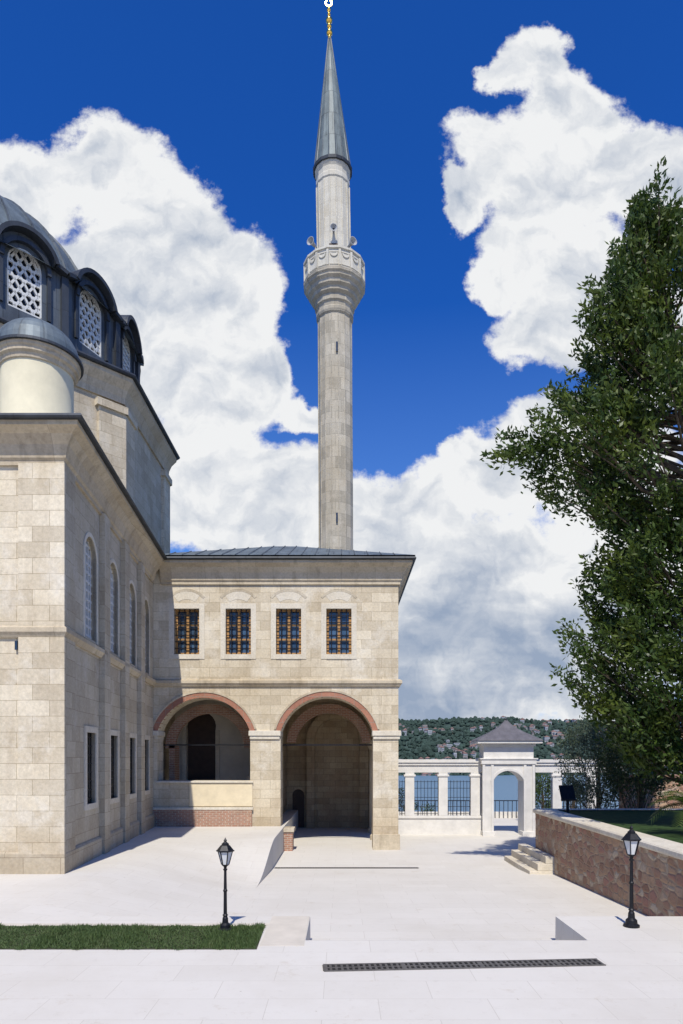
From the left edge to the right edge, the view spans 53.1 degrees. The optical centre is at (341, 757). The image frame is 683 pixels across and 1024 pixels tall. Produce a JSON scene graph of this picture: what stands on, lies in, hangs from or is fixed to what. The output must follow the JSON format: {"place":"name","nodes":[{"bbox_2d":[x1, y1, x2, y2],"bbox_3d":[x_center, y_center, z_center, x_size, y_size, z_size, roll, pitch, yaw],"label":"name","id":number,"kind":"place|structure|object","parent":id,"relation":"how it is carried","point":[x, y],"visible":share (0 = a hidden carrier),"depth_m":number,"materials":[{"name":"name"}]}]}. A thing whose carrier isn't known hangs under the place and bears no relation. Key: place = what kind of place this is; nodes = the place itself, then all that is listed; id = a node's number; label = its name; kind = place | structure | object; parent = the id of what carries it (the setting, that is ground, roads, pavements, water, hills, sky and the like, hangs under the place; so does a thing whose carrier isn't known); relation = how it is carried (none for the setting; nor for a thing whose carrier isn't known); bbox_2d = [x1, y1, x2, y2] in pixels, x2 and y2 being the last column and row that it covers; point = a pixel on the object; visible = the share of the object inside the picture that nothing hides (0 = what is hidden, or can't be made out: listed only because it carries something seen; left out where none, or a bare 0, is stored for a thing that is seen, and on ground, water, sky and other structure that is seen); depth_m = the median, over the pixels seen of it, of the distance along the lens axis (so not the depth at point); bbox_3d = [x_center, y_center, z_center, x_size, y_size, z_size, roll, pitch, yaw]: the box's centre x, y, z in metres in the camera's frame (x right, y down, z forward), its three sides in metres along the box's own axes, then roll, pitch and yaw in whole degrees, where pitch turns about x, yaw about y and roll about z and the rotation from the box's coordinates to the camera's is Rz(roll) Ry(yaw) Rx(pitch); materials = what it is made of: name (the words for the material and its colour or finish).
{"place":"outdoors","nodes":[
{"label":"outdoors","id":0,"kind":"place"},
{"bbox_2d":[0,810,682,1023],"bbox_3d":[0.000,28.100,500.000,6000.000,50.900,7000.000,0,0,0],"label":"ground","id":1,"kind":"structure","parent":0,"point":[465,898],"depth_m":10.06,"materials":[{"name":"stone"}]},
{"bbox_2d":[0,926,260,948],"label":"lawn soil","id":2,"kind":"structure","parent":1,"relation":"on","point":[143,946],"depth_m":9.87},
{"bbox_2d":[0,921,265,949],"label":"grass strip","id":3,"kind":"object","parent":2,"relation":"on","point":[249,933],"depth_m":9.99,"materials":[{"name":"green plant"}]},
{"bbox_2d":[216,838,234,931],"bbox_3d":[-1.780,1.935,10.460,0.286,1.430,0.248,0,0,0],"label":"street lamp","id":4,"kind":"object","parent":2,"relation":"on","point":[225,850],"visible":0.98,"depth_m":10.43,"materials":[{"name":"black metal"}]},
{"bbox_2d":[1,916,309,945],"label":"lawn border","id":5,"kind":"object","parent":1,"relation":"on","point":[286,930],"visible":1,"depth_m":10.74,"materials":[{"name":"stone"}]},
{"bbox_2d":[0,195,415,873],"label":"mosque","id":6,"kind":"structure","parent":1,"relation":"on","point":[88,457],"depth_m":17.81,"materials":[{"name":"stone"}]},
{"bbox_2d":[8,252,96,352],"bbox_3d":[-15.300,-16.005,27.600,12.800,2.110,12.800,0,0,0],"label":"drum window dark","id":7,"kind":"structure","parent":6,"relation":"in","point":[19,255],"depth_m":23.18,"materials":[{"name":"blue glass"}]},
{"bbox_2d":[83,532,149,810],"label":"wing window frames","id":8,"kind":"structure","parent":6,"relation":"in","point":[87,729],"depth_m":20.15,"materials":[{"name":"stone"}]},
{"bbox_2d":[153,545,414,850],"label":"arcaded pavilion","id":9,"kind":"structure","parent":1,"relation":"on","point":[321,757],"depth_m":26.30,"materials":[{"name":"stone"}]},
{"bbox_2d":[188,714,215,779],"bbox_3d":[-6.400,0.650,31.475,2.000,6.000,0.050,0,0,0],"label":"porch door","id":10,"kind":"structure","parent":9,"relation":"in","point":[201,729],"depth_m":31.45,"materials":[{"name":"brown wood"}]},
{"bbox_2d":[178,612,348,652],"bbox_3d":[-3.030,-4.853,26.620,6.829,1.760,0.040,0,0,0],"label":"window glass","id":11,"kind":"structure","parent":9,"relation":"in","point":[181,613],"depth_m":26.60,"materials":[{"name":"blue glass"}]},
{"bbox_2d":[292,789,303,827],"bbox_3d":[-2.260,2.500,34.645,0.920,2.300,0.030,0,0,0],"label":"passage door","id":12,"kind":"structure","parent":9,"relation":"in","point":[298,795],"depth_m":34.63,"materials":[{"name":"brown wood"}]},
{"bbox_2d":[303,0,364,549],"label":"minaret","id":13,"kind":"object","parent":1,"relation":"on","point":[334,277],"visible":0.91,"depth_m":36.21,"materials":[{"name":"stone"}]},
{"bbox_2d":[336,341,337,522],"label":"slit windows","id":14,"kind":"structure","parent":13,"relation":"in","point":[336,341],"depth_m":36.00,"materials":[{"name":"black glass"}]},
{"bbox_2d":[274,867,418,868],"bbox_3d":[0.165,3.553,21.920,4.630,0.035,0.200,0,0,0],"label":"drain grate","id":15,"kind":"object","parent":1,"relation":"on","point":[346,867],"visible":1,"depth_m":21.89,"materials":[{"name":"metal"}]},
{"bbox_2d":[398,785,420,810],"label":"garden tree","id":16,"kind":"object","parent":1,"relation":"on","point":[401,795],"visible":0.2,"depth_m":47.28,"materials":[{"name":"green plant"}]},
{"bbox_2d":[414,802,433,810],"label":"garden tree","id":17,"kind":"object","parent":1,"relation":"on","point":[431,809],"visible":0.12,"depth_m":44.01,"materials":[{"name":"green plant"}]},
{"bbox_2d":[322,958,605,971],"bbox_3d":[1.561,2.653,8.704,3.602,0.034,0.280,0,0,-4],"label":"drain grate","id":18,"kind":"object","parent":1,"relation":"on","point":[458,965],"visible":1,"depth_m":8.69,"materials":[{"name":"metal"}]},
{"bbox_2d":[398,759,604,834],"bbox_3d":[7.580,1.845,31.500,11.160,3.510,0.480,0,0,0],"label":"marble colonnade fence","id":19,"kind":"object","parent":1,"relation":"on","point":[442,822],"visible":0.53,"depth_m":31.37,"materials":[{"name":"white stone"}]},
{"bbox_2d":[471,718,542,835],"bbox_3d":[7.574,0.836,31.450,2.940,5.527,1.700,0,0,0],"label":"gate kiosk","id":20,"kind":"object","parent":1,"relation":"on","point":[506,745],"visible":0.97,"depth_m":30.95,"materials":[{"name":"white stone"}]},
{"bbox_2d":[398,800,618,817],"bbox_3d":[12.992,3.025,39.995,22.015,1.050,0.050,0,0,0],"label":"terrace railing","id":21,"kind":"object","parent":1,"relation":"on","point":[469,805],"visible":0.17,"depth_m":39.98,"materials":[{"name":"black metal"}]},
{"bbox_2d":[504,844,553,873],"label":"stone steps","id":22,"kind":"structure","parent":1,"relation":"on","point":[528,858],"depth_m":21.37,"materials":[{"name":"beige stone"}]},
{"bbox_2d":[517,773,562,814],"bbox_3d":[11.147,2.394,38.048,2.818,3.630,2.613,0,0,0],"label":"garden tree","id":23,"kind":"object","parent":1,"relation":"on","point":[538,790],"visible":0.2,"depth_m":37.67,"materials":[{"name":"green plant"}]},
{"bbox_2d":[550,750,583,808],"bbox_3d":[11.370,1.578,34.007,2.006,3.967,2.181,0,0,0],"label":"olive tree","id":24,"kind":"object","parent":1,"relation":"on","point":[570,774],"visible":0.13,"depth_m":33.97,"materials":[{"name":"green plant"}]},
{"bbox_2d":[536,814,682,915],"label":"retaining wall","id":25,"kind":"structure","parent":1,"relation":"on","point":[597,863],"depth_m":15.70,"materials":[{"name":"red stone"}]},
{"bbox_2d":[533,809,682,859],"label":"wall coping","id":26,"kind":"object","parent":25,"relation":"on","point":[663,846],"depth_m":16.12,"materials":[{"name":"stone"}]},
{"bbox_2d":[621,825,641,928],"bbox_3d":[4.542,1.850,10.700,0.320,1.600,0.277,0,0,0],"label":"street lamp","id":27,"kind":"object","parent":1,"relation":"on","point":[631,839],"visible":1,"depth_m":10.66,"materials":[{"name":"black metal"}]},
{"bbox_2d":[619,774,682,808],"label":"stone wall","id":28,"kind":"structure","parent":1,"relation":"on","point":[662,803],"depth_m":25.50,"materials":[{"name":"brown stone"}]},
{"bbox_2d":[0,0,682,720],"label":"sky","id":29,"kind":"structure","parent":0,"point":[496,148],"materials":[{"name":"blue"}]},
{"bbox_2d":[398,811,517,817],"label":"terrace parapet","id":30,"kind":"structure","parent":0,"point":[507,814],"depth_m":40.20,"materials":[{"name":"white stone"}]},
{"bbox_2d":[398,775,618,810],"bbox_3d":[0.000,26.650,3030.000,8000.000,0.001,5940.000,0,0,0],"label":"sea","id":31,"kind":"structure","parent":0,"point":[505,787],"depth_m":535.59,"materials":[{"name":"blue liquid"}]},
{"bbox_2d":[398,722,634,774],"bbox_3d":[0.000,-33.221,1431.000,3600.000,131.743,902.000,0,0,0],"label":"hills","id":32,"kind":"structure","parent":0,"point":[457,726],"depth_m":1306.10,"materials":[{"name":"green plant"}]},
{"bbox_2d":[398,716,679,775],"bbox_3d":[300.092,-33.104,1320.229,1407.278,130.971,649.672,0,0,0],"label":"distant trees","id":33,"kind":"object","parent":32,"relation":"on","point":[428,746],"visible":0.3,"depth_m":1317.67,"materials":[{"name":"green plant"}]},
{"bbox_2d":[398,716,681,775],"bbox_3d":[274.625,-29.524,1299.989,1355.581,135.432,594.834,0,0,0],"label":"hillside town","id":34,"kind":"object","parent":32,"relation":"on","point":[554,733],"visible":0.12,"depth_m":1298.72,"materials":[{"name":"tile"}]},
{"bbox_2d":[404,721,566,775],"bbox_3d":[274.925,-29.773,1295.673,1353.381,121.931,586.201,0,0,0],"label":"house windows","id":35,"kind":"structure","parent":34,"relation":"in","point":[522,721],"depth_m":1248.98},
{"bbox_2d":[558,810,682,843],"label":"terrace lawn","id":36,"kind":"structure","parent":0,"point":[662,825],"depth_m":18.65,"materials":[{"name":"green plant"}]},
{"bbox_2d":[559,785,576,812],"bbox_3d":[7.050,1.295,21.330,0.480,0.850,0.340,0,0,0],"label":"information sign","id":37,"kind":"object","parent":36,"relation":"on","point":[567,794],"visible":0.97,"depth_m":21.28,"materials":[{"name":"black metal"}]},
{"bbox_2d":[480,156,682,790],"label":"broadleaf tree","id":38,"kind":"object","parent":36,"relation":"on","point":[637,327],"visible":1,"depth_m":16.44,"materials":[{"name":"green plant"}]},
{"bbox_2d":[553,715,633,808],"bbox_3d":[10.076,0.850,27.008,3.244,5.415,3.557,0,0,0],"label":"olive tree","id":39,"kind":"object","parent":36,"relation":"on","point":[580,789],"visible":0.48,"depth_m":26.74,"materials":[{"name":"green plant"}]},
{"bbox_2d":[586,724,678,808],"bbox_3d":[10.228,0.804,23.799,3.099,5.508,3.261,0,0,43],"label":"evergreen shrub","id":40,"kind":"object","parent":36,"relation":"on","point":[618,774],"visible":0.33,"depth_m":23.46,"materials":[{"name":"green plant"}]},
{"bbox_2d":[649,791,682,829],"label":"palm plant","id":41,"kind":"object","parent":36,"relation":"on","point":[679,798],"visible":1,"depth_m":15.01,"materials":[{"name":"green plant"}]}
]}

